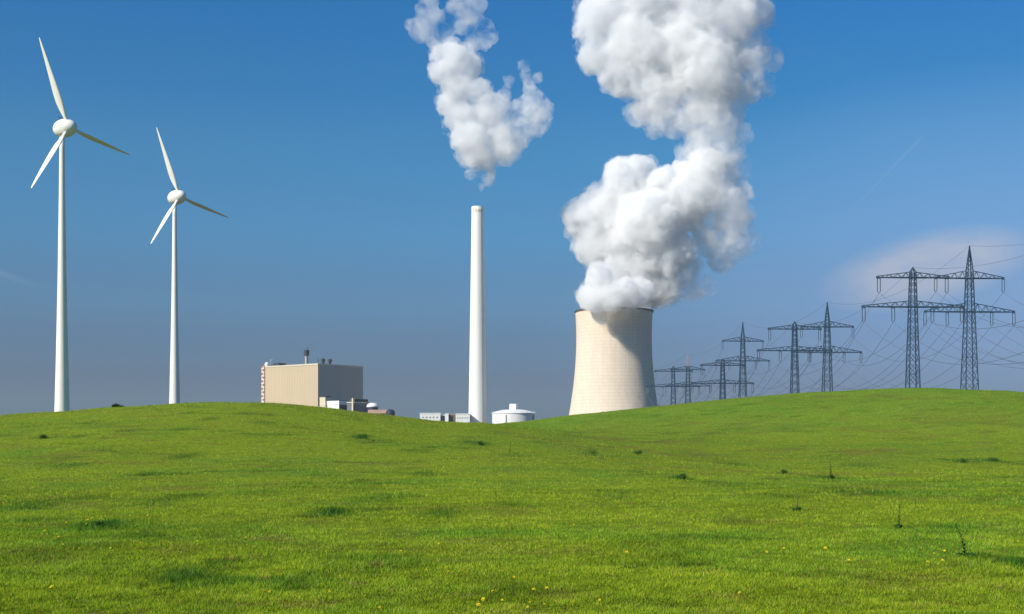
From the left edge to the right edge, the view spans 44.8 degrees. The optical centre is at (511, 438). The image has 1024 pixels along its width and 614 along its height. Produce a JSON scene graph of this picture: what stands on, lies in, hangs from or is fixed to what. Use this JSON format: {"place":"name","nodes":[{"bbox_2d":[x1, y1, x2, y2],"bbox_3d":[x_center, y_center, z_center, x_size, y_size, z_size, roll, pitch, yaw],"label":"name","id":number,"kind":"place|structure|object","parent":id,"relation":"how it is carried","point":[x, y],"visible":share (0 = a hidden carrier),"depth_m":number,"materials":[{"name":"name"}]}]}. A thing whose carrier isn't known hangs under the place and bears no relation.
{"place":"outdoors","nodes":[
{"label":"outdoors","id":0,"kind":"place"},
{"bbox_2d":[0,387,1023,613],"bbox_3d":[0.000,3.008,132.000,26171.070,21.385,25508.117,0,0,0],"label":"meadow ground","id":1,"kind":"structure","parent":0,"point":[862,401],"depth_m":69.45,"materials":[{"name":"green plant"}]},
{"bbox_2d":[31,38,129,411],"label":"wind turbine","id":2,"kind":"object","parent":1,"relation":"on","point":[64,128],"visible":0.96,"depth_m":283.89,"materials":[{"name":"metal"}]},
{"bbox_2d":[91,520,106,527],"bbox_3d":[-7.821,1.627,23.536,0.296,0.175,0.250,0,0,-42],"label":"weed tuft","id":3,"kind":"object","parent":1,"relation":"on","point":[102,522],"visible":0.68,"depth_m":23.53,"materials":[{"name":"green plant"}]},
{"bbox_2d":[151,127,228,403],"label":"wind turbine","id":4,"kind":"object","parent":1,"relation":"on","point":[176,197],"visible":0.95,"depth_m":358.10,"materials":[{"name":"metal"}]},
{"bbox_2d":[261,347,362,406],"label":"boiler house","id":5,"kind":"structure","parent":1,"relation":"on","point":[306,383],"depth_m":1020.19,"materials":[{"name":"metal"}]},
{"bbox_2d":[319,396,330,407],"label":"annex block","id":6,"kind":"structure","parent":1,"relation":"on","point":[323,401],"depth_m":976.91,"materials":[{"name":"beige concrete"}]},
{"bbox_2d":[327,400,348,409],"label":"white hall","id":7,"kind":"structure","parent":1,"relation":"on","point":[339,404],"depth_m":971.59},
{"bbox_2d":[347,398,368,412],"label":"control building","id":8,"kind":"structure","parent":1,"relation":"on","point":[357,405],"depth_m":962.02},
{"bbox_2d":[366,403,378,412],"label":"domed store","id":9,"kind":"structure","parent":1,"relation":"on","point":[372,406],"depth_m":958.46,"materials":[{"name":"white metal"}]},
{"bbox_2d":[368,410,386,414],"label":"tiled shed","id":10,"kind":"structure","parent":1,"relation":"on","point":[378,411],"depth_m":947.17,"materials":[{"name":"brown brick"}]},
{"bbox_2d":[386,409,394,414],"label":"dark silo","id":11,"kind":"object","parent":1,"relation":"on","point":[390,412],"visible":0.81,"depth_m":935.22,"materials":[{"name":"metal"}]},
{"bbox_2d":[420,413,441,420],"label":"office block","id":12,"kind":"structure","parent":1,"relation":"on","point":[433,416],"depth_m":1020.00,"materials":[{"name":"white concrete"}]},
{"bbox_2d":[445,413,448,421],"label":"office block","id":13,"kind":"structure","parent":1,"relation":"on","point":[447,417],"depth_m":1021.00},
{"bbox_2d":[449,414,455,421],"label":"office block","id":14,"kind":"structure","parent":1,"relation":"on","point":[452,417],"depth_m":1024.00,"materials":[{"name":"brown brick"}]},
{"bbox_2d":[456,414,469,422],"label":"office block","id":15,"kind":"structure","parent":1,"relation":"on","point":[465,418],"depth_m":1022.00,"materials":[{"name":"white concrete"}]},
{"bbox_2d":[469,206,486,422],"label":"chimney","id":16,"kind":"object","parent":1,"relation":"on","point":[477,388],"visible":0.92,"depth_m":1034.72,"materials":[{"name":"concrete"}]},
{"bbox_2d":[492,404,535,423],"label":"domed tank","id":17,"kind":"object","parent":1,"relation":"on","point":[513,413],"visible":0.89,"depth_m":994.08,"materials":[{"name":"white metal"}]},
{"bbox_2d":[579,447,598,457],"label":"weed tuft","id":18,"kind":"object","parent":1,"relation":"on","point":[593,452],"visible":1,"depth_m":70.39,"materials":[{"name":"green plant"}]},
{"bbox_2d":[569,307,657,414],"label":"cooling tower","id":19,"kind":"structure","parent":1,"relation":"on","point":[614,366],"depth_m":1043.31,"materials":[{"name":"concrete"}]},
{"bbox_2d":[646,366,700,404],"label":"lattice pylon","id":20,"kind":"object","parent":1,"relation":"on","point":[674,385],"visible":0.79,"depth_m":689.56,"materials":[{"name":"metal"}]},
{"bbox_2d":[677,473,686,479],"bbox_3d":[6.901,1.532,50.508,0.381,0.312,0.622,0,0,41],"label":"weed tuft","id":21,"kind":"object","parent":1,"relation":"on","point":[682,476],"visible":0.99,"depth_m":50.42,"materials":[{"name":"green plant"}]},
{"bbox_2d":[665,355,710,402],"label":"lattice pylon","id":22,"kind":"object","parent":1,"relation":"on","point":[686,389],"visible":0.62,"depth_m":849.59,"materials":[{"name":"metal"}]},
{"bbox_2d":[691,359,753,399],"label":"lattice pylon","id":23,"kind":"object","parent":1,"relation":"on","point":[721,374],"visible":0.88,"depth_m":584.51,"materials":[{"name":"metal"}]},
{"bbox_2d":[715,322,769,397],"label":"lattice pylon","id":24,"kind":"object","parent":1,"relation":"on","point":[741,352],"visible":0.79,"depth_m":699.68,"materials":[{"name":"metal"}]},
{"bbox_2d":[757,321,832,392],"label":"lattice pylon","id":25,"kind":"object","parent":1,"relation":"on","point":[794,329],"visible":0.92,"depth_m":489.68,"materials":[{"name":"metal"}]},
{"bbox_2d":[790,497,802,510],"bbox_3d":[6.614,1.536,28.902,0.298,0.357,0.268,0,0,-22],"label":"thistle","id":26,"kind":"object","parent":1,"relation":"on","point":[798,508],"visible":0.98,"depth_m":28.89,"materials":[{"name":"green plant"}]},
{"bbox_2d":[793,302,861,391],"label":"lattice pylon","id":27,"kind":"object","parent":1,"relation":"on","point":[824,326],"visible":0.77,"depth_m":542.59,"materials":[{"name":"metal"}]},
{"bbox_2d":[826,463,836,478],"bbox_3d":[13.646,1.338,53.132,0.525,0.808,0.307,0,0,-43],"label":"thistle","id":28,"kind":"object","parent":1,"relation":"on","point":[831,477],"visible":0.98,"depth_m":53.10,"materials":[{"name":"green plant"}]},
{"bbox_2d":[894,504,901,527],"bbox_3d":[7.226,1.465,23.205,0.212,0.480,0.215,0,0,0],"label":"thistle","id":29,"kind":"object","parent":1,"relation":"on","point":[897,525],"visible":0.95,"depth_m":23.19,"materials":[{"name":"green plant"}]},
{"bbox_2d":[861,267,963,387],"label":"lattice pylon","id":30,"kind":"object","parent":1,"relation":"on","point":[911,278],"visible":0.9,"depth_m":359.71,"materials":[{"name":"metal"}]},
{"bbox_2d":[640,255,1023,392],"bbox_3d":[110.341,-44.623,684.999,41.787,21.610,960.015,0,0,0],"label":"conductor","id":31,"kind":"object","parent":30,"relation":"hanging from","point":[846,317],"visible":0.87,"depth_m":396.81,"materials":[{"name":"metal"}]},
{"bbox_2d":[644,293,1023,406],"bbox_3d":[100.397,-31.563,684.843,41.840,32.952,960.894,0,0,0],"label":"conductor","id":32,"kind":"object","parent":30,"relation":"hanging from","point":[836,351],"visible":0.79,"depth_m":396.45,"materials":[{"name":"metal"}]},
{"bbox_2d":[645,322,1023,400],"bbox_3d":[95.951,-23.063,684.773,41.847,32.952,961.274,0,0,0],"label":"conductor","id":33,"kind":"object","parent":30,"relation":"hanging from","point":[848,347],"visible":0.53,"depth_m":357.62,"materials":[{"name":"metal"}]},
{"bbox_2d":[658,322,1023,405],"bbox_3d":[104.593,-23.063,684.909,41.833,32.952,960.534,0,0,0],"label":"conductor","id":34,"kind":"object","parent":30,"relation":"hanging from","point":[862,365],"visible":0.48,"depth_m":378.57,"materials":[{"name":"metal"}]},
{"bbox_2d":[679,293,1021,401],"bbox_3d":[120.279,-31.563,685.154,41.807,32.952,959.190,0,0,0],"label":"conductor","id":35,"kind":"object","parent":30,"relation":"hanging from","point":[861,365],"visible":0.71,"depth_m":438.25,"materials":[{"name":"metal"}]},
{"bbox_2d":[686,322,1019,399],"bbox_3d":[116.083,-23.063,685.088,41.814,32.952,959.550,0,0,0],"label":"conductor","id":36,"kind":"object","parent":30,"relation":"hanging from","point":[903,360],"visible":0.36,"depth_m":377.18,"materials":[{"name":"metal"}]},
{"bbox_2d":[695,324,1022,401],"bbox_3d":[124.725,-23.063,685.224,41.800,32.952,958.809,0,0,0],"label":"conductor","id":37,"kind":"object","parent":30,"relation":"hanging from","point":[920,370],"visible":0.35,"depth_m":393.32,"materials":[{"name":"metal"}]},
{"bbox_2d":[954,523,977,556],"bbox_3d":[6.386,1.449,17.500,0.316,0.517,0.224,0,0,32],"label":"thistle","id":38,"kind":"object","parent":1,"relation":"on","point":[962,553],"visible":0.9,"depth_m":17.53,"materials":[{"name":"green plant"}]},
{"bbox_2d":[923,246,1015,389],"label":"lattice pylon","id":39,"kind":"object","parent":1,"relation":"on","point":[971,277],"visible":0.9,"depth_m":410.77,"materials":[{"name":"metal"}]},
{"bbox_2d":[646,292,1019,395],"bbox_3d":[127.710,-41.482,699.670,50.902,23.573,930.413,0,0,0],"label":"conductor","id":40,"kind":"object","parent":39,"relation":"hanging from","point":[839,360],"visible":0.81,"depth_m":502.52,"materials":[{"name":"metal"}]},
{"bbox_2d":[651,327,1023,405],"bbox_3d":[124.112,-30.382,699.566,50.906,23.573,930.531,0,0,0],"label":"conductor","id":41,"kind":"object","parent":39,"relation":"hanging from","point":[842,389],"visible":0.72,"depth_m":476.74,"materials":[{"name":"metal"}]},
{"bbox_2d":[658,244,1020,368],"bbox_3d":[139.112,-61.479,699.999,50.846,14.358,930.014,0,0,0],"label":"conductor","id":42,"kind":"object","parent":39,"relation":"attached to","point":[835,303],"visible":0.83,"depth_m":534.18,"materials":[{"name":"metal"}]},
{"bbox_2d":[659,292,1022,394],"bbox_3d":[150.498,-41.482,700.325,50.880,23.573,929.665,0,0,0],"label":"conductor","id":43,"kind":"object","parent":39,"relation":"hanging from","point":[863,346],"visible":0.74,"depth_m":530.97,"materials":[{"name":"metal"}]},
{"bbox_2d":[663,327,1022,404],"bbox_3d":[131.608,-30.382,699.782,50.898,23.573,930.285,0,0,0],"label":"conductor","id":44,"kind":"object","parent":39,"relation":"hanging from","point":[869,388],"visible":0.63,"depth_m":484.35,"materials":[{"name":"metal"}]},
{"bbox_2d":[688,326,1023,401],"bbox_3d":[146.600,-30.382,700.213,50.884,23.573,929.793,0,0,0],"label":"conductor","id":45,"kind":"object","parent":39,"relation":"hanging from","point":[878,386],"visible":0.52,"depth_m":469.46,"materials":[{"name":"metal"}]},
{"bbox_2d":[701,326,1021,399],"bbox_3d":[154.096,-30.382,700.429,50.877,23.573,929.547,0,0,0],"label":"conductor","id":46,"kind":"object","parent":39,"relation":"hanging from","point":[875,375],"visible":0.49,"depth_m":522.88,"materials":[{"name":"metal"}]},
{"bbox_2d":[986,457,1001,461],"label":"weed tuft","id":47,"kind":"object","parent":1,"relation":"on","point":[993,459],"visible":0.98,"depth_m":78.89,"materials":[{"name":"green plant"}]},
{"bbox_2d":[0,0,1023,423],"label":"sky","id":48,"kind":"structure","parent":0,"point":[711,167],"materials":[{"name":"blue"}]}
]}

